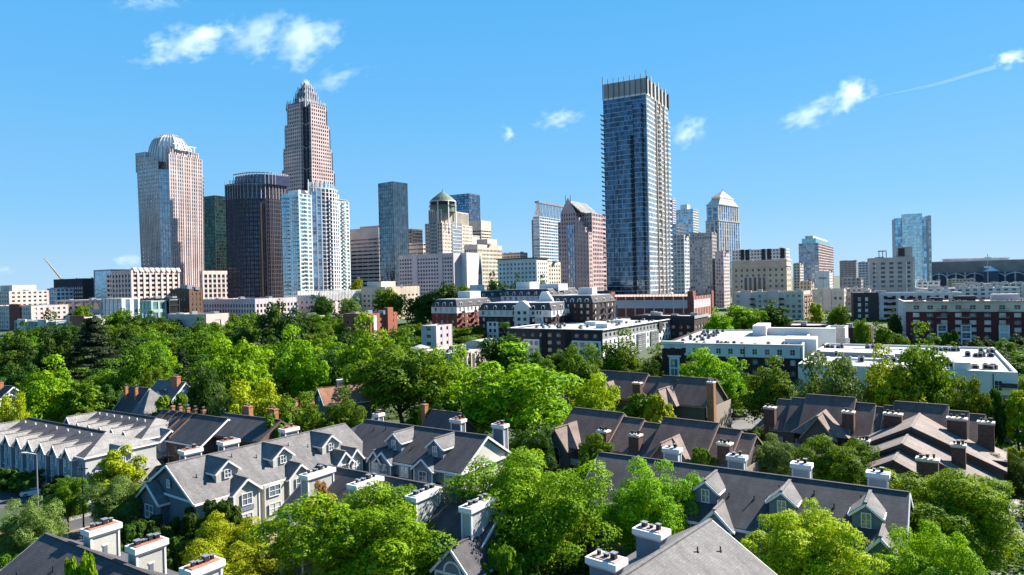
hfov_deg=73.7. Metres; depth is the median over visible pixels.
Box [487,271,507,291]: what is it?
tree
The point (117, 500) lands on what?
tree
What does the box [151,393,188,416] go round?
tree
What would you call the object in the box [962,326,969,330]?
window
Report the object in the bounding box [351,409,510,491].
condo building
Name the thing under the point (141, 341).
tree
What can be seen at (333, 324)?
tree
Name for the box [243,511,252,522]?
window
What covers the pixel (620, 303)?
window
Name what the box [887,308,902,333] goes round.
tree
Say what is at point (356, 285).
tree
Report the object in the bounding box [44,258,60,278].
crane
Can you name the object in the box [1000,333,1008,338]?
window
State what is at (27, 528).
tree
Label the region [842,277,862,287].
building
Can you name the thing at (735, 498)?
condo building
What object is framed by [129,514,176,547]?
tree
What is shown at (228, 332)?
tree
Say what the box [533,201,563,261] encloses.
building
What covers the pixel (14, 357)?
tree
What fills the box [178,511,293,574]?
tree
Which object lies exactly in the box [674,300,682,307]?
window
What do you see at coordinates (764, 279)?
tall window
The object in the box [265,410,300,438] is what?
tree
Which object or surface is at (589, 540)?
tree
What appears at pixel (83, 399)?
tree
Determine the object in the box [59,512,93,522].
sidewalk
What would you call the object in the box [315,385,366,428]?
tree
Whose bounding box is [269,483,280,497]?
window
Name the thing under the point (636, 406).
tree
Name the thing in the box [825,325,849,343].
building
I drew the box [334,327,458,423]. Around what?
tree
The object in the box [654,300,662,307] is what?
window
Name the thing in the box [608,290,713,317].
building
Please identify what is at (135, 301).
window
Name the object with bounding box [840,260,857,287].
building
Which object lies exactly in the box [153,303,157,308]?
window
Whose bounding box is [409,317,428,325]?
tree
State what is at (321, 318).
tree
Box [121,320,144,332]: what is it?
tree
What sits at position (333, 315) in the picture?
tree
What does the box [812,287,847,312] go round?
building
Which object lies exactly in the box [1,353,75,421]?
tree
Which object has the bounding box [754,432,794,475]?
tree
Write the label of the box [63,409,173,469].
townhouse row
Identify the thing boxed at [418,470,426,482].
window
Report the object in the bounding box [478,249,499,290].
windows
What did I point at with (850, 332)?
building
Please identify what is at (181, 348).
tree
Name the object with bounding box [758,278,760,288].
tall window
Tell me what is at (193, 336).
tree
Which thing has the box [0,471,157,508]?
road
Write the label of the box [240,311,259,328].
tree
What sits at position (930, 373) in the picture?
tree
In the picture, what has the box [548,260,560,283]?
building
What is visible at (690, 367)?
tree
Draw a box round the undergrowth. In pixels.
[0,317,1023,574]
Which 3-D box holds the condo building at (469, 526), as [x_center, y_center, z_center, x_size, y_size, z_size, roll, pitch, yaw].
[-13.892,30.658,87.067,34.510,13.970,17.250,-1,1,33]
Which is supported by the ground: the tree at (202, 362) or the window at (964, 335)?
the tree at (202, 362)
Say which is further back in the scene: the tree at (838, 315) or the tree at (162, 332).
the tree at (838, 315)
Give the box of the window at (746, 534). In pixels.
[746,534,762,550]
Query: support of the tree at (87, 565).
on the ground
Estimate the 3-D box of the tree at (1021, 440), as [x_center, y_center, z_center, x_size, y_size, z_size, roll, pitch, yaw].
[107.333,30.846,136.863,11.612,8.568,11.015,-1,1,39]
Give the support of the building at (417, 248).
on the ground
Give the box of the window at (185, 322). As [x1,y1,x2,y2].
[176,320,199,325]
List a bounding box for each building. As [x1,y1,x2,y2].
[0,285,48,304]
[0,303,68,329]
[0,517,225,574]
[14,318,65,333]
[47,287,73,304]
[54,277,93,299]
[55,297,126,316]
[66,315,127,336]
[94,269,130,298]
[103,298,140,318]
[106,274,125,297]
[111,268,180,298]
[135,423,365,536]
[140,296,179,318]
[140,300,166,321]
[168,311,228,327]
[170,285,203,312]
[199,271,227,298]
[203,296,296,318]
[204,195,226,270]
[273,463,532,574]
[280,313,342,320]
[297,290,361,313]
[343,307,397,348]
[350,225,379,286]
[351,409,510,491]
[361,281,419,318]
[378,181,408,285]
[399,253,481,300]
[409,229,422,242]
[409,243,425,254]
[411,338,502,377]
[421,324,452,348]
[431,291,490,329]
[449,193,479,220]
[464,239,501,290]
[469,220,490,238]
[470,285,502,301]
[478,301,569,338]
[496,257,548,288]
[501,282,577,301]
[502,252,527,258]
[509,317,671,360]
[532,220,533,256]
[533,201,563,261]
[537,287,615,321]
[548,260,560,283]
[548,407,763,485]
[580,443,913,574]
[585,518,776,574]
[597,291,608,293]
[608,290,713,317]
[630,311,708,337]
[661,323,835,392]
[670,198,675,291]
[672,224,685,293]
[673,234,689,293]
[676,204,698,260]
[689,231,716,306]
[715,250,729,307]
[731,258,791,304]
[732,248,789,260]
[734,289,812,319]
[763,394,994,477]
[784,321,837,327]
[793,262,803,290]
[798,343,1017,443]
[799,236,833,288]
[799,280,815,302]
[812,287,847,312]
[816,270,832,288]
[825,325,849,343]
[837,323,873,343]
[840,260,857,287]
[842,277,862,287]
[845,413,1007,544]
[847,286,871,310]
[851,290,962,319]
[858,261,867,287]
[867,247,914,291]
[892,213,927,286]
[898,294,1023,346]
[915,285,1019,297]
[916,280,940,286]
[925,215,931,280]
[947,278,974,286]
[952,281,1023,297]
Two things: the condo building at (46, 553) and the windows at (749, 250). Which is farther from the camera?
the windows at (749, 250)
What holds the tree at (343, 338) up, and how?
on the ground
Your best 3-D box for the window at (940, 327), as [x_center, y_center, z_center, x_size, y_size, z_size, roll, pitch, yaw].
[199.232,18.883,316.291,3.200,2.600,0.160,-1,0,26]
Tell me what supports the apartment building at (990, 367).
on the ground
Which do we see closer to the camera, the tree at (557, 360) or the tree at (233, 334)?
the tree at (557, 360)
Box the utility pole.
[76,465,87,527]
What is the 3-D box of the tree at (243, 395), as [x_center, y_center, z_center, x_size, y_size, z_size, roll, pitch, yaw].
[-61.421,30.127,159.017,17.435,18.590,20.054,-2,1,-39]
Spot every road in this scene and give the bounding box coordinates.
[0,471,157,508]
[4,517,138,554]
[982,498,1023,574]
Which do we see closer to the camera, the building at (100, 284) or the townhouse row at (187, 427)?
the townhouse row at (187, 427)
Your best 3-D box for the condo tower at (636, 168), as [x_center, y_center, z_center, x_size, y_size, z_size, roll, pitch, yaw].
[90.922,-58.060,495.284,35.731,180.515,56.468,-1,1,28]
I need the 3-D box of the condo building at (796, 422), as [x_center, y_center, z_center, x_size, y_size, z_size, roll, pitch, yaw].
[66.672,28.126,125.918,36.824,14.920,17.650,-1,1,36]
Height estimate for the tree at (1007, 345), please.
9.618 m
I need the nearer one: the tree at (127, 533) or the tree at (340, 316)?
the tree at (127, 533)
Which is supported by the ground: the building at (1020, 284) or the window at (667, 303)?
the building at (1020, 284)
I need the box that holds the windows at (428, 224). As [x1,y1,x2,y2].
[426,224,478,251]
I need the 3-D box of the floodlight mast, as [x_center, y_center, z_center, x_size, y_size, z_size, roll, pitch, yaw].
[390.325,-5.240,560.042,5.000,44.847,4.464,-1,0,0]
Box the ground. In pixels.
[0,276,1020,574]
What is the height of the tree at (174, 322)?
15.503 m
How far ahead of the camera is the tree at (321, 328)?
340.62 m
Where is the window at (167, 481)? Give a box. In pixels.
[166,479,169,487]
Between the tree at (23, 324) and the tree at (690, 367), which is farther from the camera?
the tree at (23, 324)
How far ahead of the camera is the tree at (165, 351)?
274.25 m
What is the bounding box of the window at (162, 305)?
[160,302,164,308]
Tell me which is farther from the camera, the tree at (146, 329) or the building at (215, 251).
the building at (215, 251)
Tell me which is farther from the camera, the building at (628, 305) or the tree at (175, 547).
the building at (628, 305)
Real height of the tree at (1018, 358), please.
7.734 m
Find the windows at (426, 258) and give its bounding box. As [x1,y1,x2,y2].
[400,258,427,297]
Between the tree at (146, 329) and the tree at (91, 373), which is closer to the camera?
the tree at (91, 373)
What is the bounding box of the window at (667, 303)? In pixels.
[664,300,672,307]
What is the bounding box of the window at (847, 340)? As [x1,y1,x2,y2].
[845,338,849,343]
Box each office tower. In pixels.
[135,134,204,286]
[224,171,288,297]
[282,80,334,190]
[425,189,479,253]
[558,195,606,290]
[705,189,740,297]
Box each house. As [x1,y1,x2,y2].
[0,380,21,421]
[113,384,161,415]
[150,374,196,412]
[213,403,302,451]
[274,377,314,413]
[313,377,371,421]
[421,401,476,432]
[587,370,730,427]
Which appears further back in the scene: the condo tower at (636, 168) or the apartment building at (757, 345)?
the condo tower at (636, 168)
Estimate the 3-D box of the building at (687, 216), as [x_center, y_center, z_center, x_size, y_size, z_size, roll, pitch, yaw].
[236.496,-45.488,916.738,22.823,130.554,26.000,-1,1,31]
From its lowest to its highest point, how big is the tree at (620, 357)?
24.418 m
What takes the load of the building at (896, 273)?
on the ground
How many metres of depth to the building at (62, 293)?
665.63 m
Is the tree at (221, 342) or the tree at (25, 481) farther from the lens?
the tree at (221, 342)
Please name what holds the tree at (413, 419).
on the ground
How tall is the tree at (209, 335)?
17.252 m
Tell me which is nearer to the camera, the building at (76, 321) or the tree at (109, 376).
the tree at (109, 376)
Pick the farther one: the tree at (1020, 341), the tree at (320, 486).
the tree at (1020, 341)
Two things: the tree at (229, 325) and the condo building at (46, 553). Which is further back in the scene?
the tree at (229, 325)
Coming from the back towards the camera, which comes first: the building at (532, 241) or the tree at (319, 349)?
the building at (532, 241)
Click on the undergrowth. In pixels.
(1012, 569)
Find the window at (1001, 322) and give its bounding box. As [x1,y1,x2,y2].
[999,320,1005,324]
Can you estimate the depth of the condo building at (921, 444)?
104.99 m
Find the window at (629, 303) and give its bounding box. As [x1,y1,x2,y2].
[626,300,634,307]
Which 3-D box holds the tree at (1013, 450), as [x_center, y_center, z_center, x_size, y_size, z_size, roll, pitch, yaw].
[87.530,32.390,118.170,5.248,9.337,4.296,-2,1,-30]
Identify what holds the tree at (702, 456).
on the ground
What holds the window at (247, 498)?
in the condo building at (261, 480)
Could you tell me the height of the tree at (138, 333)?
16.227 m
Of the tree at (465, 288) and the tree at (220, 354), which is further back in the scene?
the tree at (465, 288)
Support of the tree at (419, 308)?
on the ground
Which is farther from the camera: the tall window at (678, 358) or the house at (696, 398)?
the tall window at (678, 358)
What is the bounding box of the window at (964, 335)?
[962,333,969,337]
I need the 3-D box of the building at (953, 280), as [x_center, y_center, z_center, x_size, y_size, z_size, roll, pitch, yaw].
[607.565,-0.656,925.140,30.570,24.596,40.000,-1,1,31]
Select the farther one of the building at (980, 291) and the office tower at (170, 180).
the office tower at (170, 180)
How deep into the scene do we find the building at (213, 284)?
650.13 m
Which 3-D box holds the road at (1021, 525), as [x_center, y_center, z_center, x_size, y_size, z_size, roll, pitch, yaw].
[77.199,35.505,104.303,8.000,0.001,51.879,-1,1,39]
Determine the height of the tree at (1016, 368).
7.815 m
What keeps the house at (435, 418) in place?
on the ground
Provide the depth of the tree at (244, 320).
352.13 m
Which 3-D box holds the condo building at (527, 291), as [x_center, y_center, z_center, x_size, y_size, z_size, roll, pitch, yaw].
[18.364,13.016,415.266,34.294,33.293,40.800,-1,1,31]
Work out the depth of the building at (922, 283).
625.94 m
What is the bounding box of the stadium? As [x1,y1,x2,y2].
[932,257,1023,286]
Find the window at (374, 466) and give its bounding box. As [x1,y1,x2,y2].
[371,462,378,473]
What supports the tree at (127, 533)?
on the ground
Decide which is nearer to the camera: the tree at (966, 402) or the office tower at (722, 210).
the tree at (966, 402)
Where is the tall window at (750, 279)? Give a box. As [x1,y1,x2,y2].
[749,278,751,290]
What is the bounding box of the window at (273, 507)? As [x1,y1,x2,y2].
[269,501,280,514]
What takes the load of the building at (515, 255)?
on the ground
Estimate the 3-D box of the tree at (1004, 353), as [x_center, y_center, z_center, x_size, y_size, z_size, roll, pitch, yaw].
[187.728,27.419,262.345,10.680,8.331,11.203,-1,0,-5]
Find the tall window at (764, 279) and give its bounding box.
[763,277,765,290]
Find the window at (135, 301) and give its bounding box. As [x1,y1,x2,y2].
[134,300,137,314]
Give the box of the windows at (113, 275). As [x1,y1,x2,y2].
[113,275,117,296]
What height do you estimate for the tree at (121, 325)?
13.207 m
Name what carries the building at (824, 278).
on the ground
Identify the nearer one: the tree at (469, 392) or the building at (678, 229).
the tree at (469, 392)
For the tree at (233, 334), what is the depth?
323.71 m
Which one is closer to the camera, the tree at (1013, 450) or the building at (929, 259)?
the tree at (1013, 450)
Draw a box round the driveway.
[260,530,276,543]
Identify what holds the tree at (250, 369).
on the ground
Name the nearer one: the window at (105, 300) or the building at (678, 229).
the window at (105, 300)
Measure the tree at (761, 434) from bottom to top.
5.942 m
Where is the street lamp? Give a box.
[21,452,38,509]
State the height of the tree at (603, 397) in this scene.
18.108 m
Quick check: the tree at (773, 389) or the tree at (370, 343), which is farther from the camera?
the tree at (370, 343)
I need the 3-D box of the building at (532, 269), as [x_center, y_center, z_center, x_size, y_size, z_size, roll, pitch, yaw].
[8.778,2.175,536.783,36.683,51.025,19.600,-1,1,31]
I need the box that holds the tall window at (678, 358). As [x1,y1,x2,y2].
[669,357,679,375]
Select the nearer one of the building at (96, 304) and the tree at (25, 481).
the tree at (25, 481)
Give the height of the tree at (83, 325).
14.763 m
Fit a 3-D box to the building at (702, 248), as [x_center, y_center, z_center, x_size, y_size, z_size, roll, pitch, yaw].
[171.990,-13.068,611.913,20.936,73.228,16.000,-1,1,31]
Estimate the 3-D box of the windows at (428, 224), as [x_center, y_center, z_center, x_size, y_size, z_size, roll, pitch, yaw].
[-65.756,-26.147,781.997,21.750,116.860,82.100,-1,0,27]
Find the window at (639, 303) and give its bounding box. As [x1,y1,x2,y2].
[636,300,643,307]
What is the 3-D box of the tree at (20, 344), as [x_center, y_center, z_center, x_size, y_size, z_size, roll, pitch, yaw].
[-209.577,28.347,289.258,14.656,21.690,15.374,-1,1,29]
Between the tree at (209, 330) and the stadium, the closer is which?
the tree at (209, 330)
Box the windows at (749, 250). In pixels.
[733,250,786,258]
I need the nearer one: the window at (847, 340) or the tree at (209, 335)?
the window at (847, 340)
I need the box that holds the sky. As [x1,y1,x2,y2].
[0,0,1023,290]
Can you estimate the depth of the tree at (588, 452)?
102.80 m
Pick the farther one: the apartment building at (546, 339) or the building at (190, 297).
the building at (190, 297)
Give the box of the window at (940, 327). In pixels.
[938,325,945,330]
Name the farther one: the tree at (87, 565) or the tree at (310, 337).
the tree at (310, 337)
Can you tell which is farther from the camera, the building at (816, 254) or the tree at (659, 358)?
the building at (816, 254)
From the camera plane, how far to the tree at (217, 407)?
154.15 m
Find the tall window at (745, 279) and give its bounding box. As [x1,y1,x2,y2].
[744,278,746,290]
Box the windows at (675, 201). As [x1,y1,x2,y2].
[673,201,675,222]
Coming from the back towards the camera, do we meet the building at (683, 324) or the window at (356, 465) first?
the building at (683, 324)
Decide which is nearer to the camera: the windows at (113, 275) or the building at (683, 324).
the building at (683, 324)
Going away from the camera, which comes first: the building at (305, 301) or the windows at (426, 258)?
the building at (305, 301)
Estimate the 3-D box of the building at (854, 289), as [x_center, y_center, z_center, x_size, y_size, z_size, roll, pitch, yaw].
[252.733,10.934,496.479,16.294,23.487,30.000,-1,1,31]
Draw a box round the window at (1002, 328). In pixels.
[1000,326,1008,331]
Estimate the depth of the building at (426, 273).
571.77 m
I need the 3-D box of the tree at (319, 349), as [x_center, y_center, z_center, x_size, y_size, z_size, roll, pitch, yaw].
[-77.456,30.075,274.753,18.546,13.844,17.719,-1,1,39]
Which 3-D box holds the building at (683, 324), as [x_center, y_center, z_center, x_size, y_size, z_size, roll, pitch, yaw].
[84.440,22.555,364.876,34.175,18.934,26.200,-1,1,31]
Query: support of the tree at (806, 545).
on the ground
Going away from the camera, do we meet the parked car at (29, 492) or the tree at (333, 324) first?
the parked car at (29, 492)
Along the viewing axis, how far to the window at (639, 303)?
432.96 m
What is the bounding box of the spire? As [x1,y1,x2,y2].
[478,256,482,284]
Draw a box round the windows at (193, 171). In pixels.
[136,149,201,286]
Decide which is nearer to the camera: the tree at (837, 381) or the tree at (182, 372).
the tree at (837, 381)
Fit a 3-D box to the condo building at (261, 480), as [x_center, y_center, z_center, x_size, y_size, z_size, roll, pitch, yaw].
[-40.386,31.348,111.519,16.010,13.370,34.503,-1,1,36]
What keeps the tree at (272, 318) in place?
on the ground
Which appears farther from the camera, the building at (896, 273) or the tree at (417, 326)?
the building at (896, 273)
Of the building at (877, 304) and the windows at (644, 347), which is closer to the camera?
the windows at (644, 347)
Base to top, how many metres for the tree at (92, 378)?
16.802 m
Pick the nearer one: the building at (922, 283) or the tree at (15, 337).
the tree at (15, 337)
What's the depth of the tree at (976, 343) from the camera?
290.84 m
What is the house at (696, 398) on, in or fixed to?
on the ground
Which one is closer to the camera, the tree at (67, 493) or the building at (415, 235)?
the tree at (67, 493)
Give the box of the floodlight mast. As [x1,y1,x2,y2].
[984,254,991,287]
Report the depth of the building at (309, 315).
416.33 m
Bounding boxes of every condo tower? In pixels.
[281,180,350,309]
[600,71,672,293]
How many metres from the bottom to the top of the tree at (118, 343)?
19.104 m
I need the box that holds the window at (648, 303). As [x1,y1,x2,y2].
[645,300,652,307]
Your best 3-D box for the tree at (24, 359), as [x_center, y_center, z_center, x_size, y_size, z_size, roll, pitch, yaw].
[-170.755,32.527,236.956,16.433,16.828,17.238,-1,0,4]
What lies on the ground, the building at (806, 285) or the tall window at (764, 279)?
the building at (806, 285)
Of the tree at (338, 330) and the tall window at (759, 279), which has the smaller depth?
the tree at (338, 330)
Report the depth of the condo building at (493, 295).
412.20 m
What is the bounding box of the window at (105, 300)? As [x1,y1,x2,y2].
[105,300,106,314]
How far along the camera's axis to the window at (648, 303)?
429.90 m
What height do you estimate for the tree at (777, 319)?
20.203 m
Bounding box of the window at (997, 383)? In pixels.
[995,381,1001,390]
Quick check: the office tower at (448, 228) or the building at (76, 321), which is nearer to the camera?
the building at (76, 321)
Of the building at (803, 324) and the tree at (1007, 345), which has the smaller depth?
the tree at (1007, 345)
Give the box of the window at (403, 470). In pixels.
[400,466,408,477]
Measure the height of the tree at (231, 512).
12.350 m
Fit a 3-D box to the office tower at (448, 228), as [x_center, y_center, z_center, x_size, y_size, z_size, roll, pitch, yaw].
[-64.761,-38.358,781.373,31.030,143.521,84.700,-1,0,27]
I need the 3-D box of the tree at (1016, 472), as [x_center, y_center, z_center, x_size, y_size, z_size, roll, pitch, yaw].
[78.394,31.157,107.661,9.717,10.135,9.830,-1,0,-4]
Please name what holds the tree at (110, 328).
on the ground
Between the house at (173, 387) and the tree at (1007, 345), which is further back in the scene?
the tree at (1007, 345)
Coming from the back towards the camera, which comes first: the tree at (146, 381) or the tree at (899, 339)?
the tree at (899, 339)
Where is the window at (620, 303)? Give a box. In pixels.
[617,300,624,307]
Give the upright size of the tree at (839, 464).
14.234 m
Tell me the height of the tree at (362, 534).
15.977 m
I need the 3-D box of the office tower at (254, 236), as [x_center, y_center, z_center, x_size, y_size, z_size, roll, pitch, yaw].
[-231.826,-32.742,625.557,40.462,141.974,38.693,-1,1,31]
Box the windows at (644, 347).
[525,323,669,358]
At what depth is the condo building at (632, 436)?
117.51 m
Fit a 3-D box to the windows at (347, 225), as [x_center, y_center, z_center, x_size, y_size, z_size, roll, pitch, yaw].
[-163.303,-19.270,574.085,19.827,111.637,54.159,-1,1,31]
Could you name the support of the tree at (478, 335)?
on the ground
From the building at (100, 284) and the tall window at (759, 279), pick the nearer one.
the tall window at (759, 279)
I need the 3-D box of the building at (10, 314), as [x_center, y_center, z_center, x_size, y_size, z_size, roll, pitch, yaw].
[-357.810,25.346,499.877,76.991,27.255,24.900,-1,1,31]
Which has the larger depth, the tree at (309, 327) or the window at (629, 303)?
the window at (629, 303)
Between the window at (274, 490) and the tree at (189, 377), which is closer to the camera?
the window at (274, 490)
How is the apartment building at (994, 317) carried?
on the ground
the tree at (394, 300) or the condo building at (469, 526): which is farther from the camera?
the tree at (394, 300)
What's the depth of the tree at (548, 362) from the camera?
263.05 m
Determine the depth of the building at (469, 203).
1057.93 m
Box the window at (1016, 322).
[1014,320,1020,324]
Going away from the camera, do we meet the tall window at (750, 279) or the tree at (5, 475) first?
the tree at (5, 475)
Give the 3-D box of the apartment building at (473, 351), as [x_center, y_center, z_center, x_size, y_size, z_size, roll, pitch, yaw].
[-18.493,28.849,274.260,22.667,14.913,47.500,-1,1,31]
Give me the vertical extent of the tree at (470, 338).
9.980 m
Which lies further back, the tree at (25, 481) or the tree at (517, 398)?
the tree at (517, 398)
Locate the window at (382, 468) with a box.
[379,464,386,474]
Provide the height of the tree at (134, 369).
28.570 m
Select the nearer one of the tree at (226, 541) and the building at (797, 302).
the tree at (226, 541)
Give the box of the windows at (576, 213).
[562,213,605,289]
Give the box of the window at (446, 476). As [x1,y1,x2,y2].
[444,474,453,486]
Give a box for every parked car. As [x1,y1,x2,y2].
[19,486,40,496]
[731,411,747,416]
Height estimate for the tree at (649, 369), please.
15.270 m
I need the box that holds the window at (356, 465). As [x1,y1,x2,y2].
[352,460,359,469]
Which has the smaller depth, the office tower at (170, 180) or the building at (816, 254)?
the office tower at (170, 180)
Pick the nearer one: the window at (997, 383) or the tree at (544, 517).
the tree at (544, 517)
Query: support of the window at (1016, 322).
in the apartment building at (994, 317)
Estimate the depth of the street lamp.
112.15 m
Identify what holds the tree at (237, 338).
on the ground
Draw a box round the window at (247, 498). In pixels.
[242,491,252,506]
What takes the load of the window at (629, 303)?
in the building at (628, 305)
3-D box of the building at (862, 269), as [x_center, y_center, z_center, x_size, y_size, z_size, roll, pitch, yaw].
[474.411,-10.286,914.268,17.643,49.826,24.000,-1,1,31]
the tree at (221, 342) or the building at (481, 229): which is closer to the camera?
the tree at (221, 342)
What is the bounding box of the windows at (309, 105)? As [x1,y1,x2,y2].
[283,105,332,190]
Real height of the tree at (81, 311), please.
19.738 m
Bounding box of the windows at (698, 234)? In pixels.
[690,234,715,304]
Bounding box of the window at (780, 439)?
[776,436,782,443]
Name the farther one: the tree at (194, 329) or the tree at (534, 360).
the tree at (194, 329)
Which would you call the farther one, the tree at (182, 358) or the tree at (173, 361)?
the tree at (182, 358)
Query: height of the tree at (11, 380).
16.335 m
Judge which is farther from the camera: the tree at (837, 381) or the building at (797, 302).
the building at (797, 302)
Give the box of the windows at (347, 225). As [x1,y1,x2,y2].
[339,201,349,288]
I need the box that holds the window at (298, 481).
[296,478,300,487]
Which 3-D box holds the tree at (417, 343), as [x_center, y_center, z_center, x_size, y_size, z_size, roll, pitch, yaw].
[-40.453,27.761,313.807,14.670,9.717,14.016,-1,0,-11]
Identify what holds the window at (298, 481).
in the condo building at (261, 480)
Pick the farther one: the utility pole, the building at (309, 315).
the building at (309, 315)
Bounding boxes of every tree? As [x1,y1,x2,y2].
[0,329,37,357]
[0,331,23,346]
[0,346,38,375]
[0,357,32,376]
[0,362,41,391]
[0,393,32,422]
[0,468,19,491]
[0,494,70,557]
[0,552,20,569]
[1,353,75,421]
[4,335,43,351]
[5,328,37,346]
[5,469,45,492]
[9,321,38,343]
[16,325,49,348]
[28,309,82,378]
[40,475,68,495]
[41,475,93,531]
[52,317,127,381]
[56,381,108,422]
[59,321,83,339]
[62,367,109,390]
[64,550,97,574]
[72,303,93,316]
[76,474,152,525]
[77,358,123,382]
[77,358,126,391]
[78,315,101,335]
[87,444,147,529]
[95,384,123,410]
[97,323,120,346]
[100,308,132,328]
[101,320,135,357]
[103,337,147,366]
[114,328,173,392]
[116,345,165,367]
[118,322,132,329]
[120,308,142,326]
[120,524,136,553]
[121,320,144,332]
[126,335,153,344]
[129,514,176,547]
[130,324,151,335]
[133,327,141,337]
[136,365,167,387]
[137,310,156,328]
[137,330,167,340]
[141,334,183,363]
[142,322,163,331]
[143,338,171,361]
[150,318,183,328]
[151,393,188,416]
[153,322,188,335]
[159,355,182,375]
[160,506,203,542]
[164,368,204,386]
[165,326,191,342]
[166,536,190,571]
[168,342,191,367]
[168,354,210,384]
[172,352,191,370]
[175,329,202,344]
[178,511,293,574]
[182,332,216,366]
[184,350,220,370]
[186,352,228,414]
[187,316,205,335]
[191,330,222,348]
[191,336,281,401]
[193,320,220,326]
[194,499,249,540]
[196,347,229,364]
[200,323,226,337]
[207,382,238,415]
[211,325,232,336]
[211,331,237,360]
[218,377,285,416]
[222,319,245,331]
[226,313,242,326]
[229,324,255,350]
[232,325,258,358]
[239,313,259,341]
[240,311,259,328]
[240,341,279,355]
[240,480,458,574]
[253,299,307,353]
[257,328,281,351]
[261,348,284,375]
[265,390,325,431]
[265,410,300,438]
[270,324,331,411]
[293,319,312,334]
[295,312,309,324]
[297,332,324,347]
[299,313,318,322]
[301,319,318,333]
[307,480,334,567]
[308,294,335,314]
[310,336,333,347]
[310,347,338,359]
[311,349,335,372]
[312,317,342,330]
[313,314,334,326]
[314,320,332,335]
[314,322,338,332]
[315,335,347,355]
[315,343,347,387]
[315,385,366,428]
[316,324,334,340]
[323,312,337,317]
[329,312,343,321]
[333,312,410,412]
[334,318,346,334]
[334,327,356,353]
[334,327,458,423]
[338,296,362,313]
[348,277,362,292]
[372,286,407,319]
[387,330,413,340]
[393,336,420,345]
[398,323,423,329]
[401,291,437,324]
[404,401,423,425]
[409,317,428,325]
[409,329,420,337]
[410,340,420,346]
[417,395,459,424]
[425,343,479,408]
[433,282,457,299]
[439,446,622,573]
[441,341,585,440]
[452,327,461,338]
[452,338,466,344]
[453,369,512,432]
[455,325,486,337]
[456,284,469,297]
[456,333,485,339]
[464,337,479,342]
[475,322,531,380]
[480,539,539,574]
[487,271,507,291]
[509,273,520,288]
[509,426,561,478]
[526,357,545,366]
[527,347,543,359]
[535,361,556,377]
[540,274,545,283]
[541,355,555,369]
[550,351,565,371]
[557,342,602,403]
[559,371,621,422]
[570,511,597,555]
[574,431,614,486]
[587,327,645,372]
[596,455,703,554]
[620,393,647,417]
[639,359,663,376]
[643,393,676,422]
[650,344,662,376]
[671,361,721,403]
[679,346,748,393]
[686,447,717,465]
[703,307,733,329]
[721,362,753,417]
[723,304,769,329]
[732,354,797,424]
[739,498,889,574]
[752,425,763,440]
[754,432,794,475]
[757,299,794,326]
[789,349,869,402]
[790,433,892,485]
[808,302,824,321]
[824,304,850,324]
[852,318,871,343]
[859,343,928,406]
[864,467,1023,573]
[871,519,989,574]
[873,326,893,344]
[875,320,960,408]
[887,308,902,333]
[890,332,910,344]
[924,333,941,344]
[938,330,959,345]
[947,373,996,420]
[962,337,985,346]
[981,337,997,346]
[983,388,1006,447]
[989,452,1023,502]
[995,337,1018,352]
[999,348,1011,362]
[1000,353,1012,360]
[1002,389,1023,450]
[1007,360,1023,373]
[1007,447,1023,463]
[1008,350,1023,357]
[1009,333,1023,349]
[1010,344,1023,350]
[1011,354,1023,362]
[1012,429,1023,449]
[1013,501,1023,535]
[1018,376,1023,389]
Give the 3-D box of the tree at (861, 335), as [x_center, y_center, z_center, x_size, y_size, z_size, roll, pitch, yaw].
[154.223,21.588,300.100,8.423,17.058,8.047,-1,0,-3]
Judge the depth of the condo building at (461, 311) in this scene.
356.76 m
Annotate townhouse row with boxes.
[0,417,160,490]
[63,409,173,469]
[156,403,229,464]
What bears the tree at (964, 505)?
on the ground
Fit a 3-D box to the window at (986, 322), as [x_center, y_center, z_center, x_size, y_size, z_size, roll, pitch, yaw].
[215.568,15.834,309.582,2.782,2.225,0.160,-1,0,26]
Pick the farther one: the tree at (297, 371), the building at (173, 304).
the building at (173, 304)
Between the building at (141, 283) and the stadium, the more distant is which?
the stadium
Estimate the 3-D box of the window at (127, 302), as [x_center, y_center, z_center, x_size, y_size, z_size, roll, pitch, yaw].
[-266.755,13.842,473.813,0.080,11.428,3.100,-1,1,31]
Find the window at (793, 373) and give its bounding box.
[791,371,795,376]
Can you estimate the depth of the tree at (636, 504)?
85.47 m
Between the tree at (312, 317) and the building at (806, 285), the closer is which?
the tree at (312, 317)
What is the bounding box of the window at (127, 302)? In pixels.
[125,300,129,313]
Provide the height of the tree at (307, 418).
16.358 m
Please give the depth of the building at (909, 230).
881.81 m
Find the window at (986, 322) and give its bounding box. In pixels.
[984,320,990,324]
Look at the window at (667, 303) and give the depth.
423.39 m
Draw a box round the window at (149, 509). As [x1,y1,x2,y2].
[145,503,153,517]
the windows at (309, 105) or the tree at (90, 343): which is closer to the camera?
the tree at (90, 343)
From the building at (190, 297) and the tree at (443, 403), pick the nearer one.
the tree at (443, 403)
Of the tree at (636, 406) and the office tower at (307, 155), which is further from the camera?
the office tower at (307, 155)
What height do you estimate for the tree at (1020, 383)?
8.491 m
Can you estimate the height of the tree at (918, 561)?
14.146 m
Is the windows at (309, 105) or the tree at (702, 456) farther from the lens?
the windows at (309, 105)
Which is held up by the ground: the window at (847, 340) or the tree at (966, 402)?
the tree at (966, 402)
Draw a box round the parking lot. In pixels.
[731,415,763,430]
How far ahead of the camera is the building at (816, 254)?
990.08 m
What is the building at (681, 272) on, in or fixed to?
on the ground
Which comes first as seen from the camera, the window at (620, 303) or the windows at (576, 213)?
the window at (620, 303)

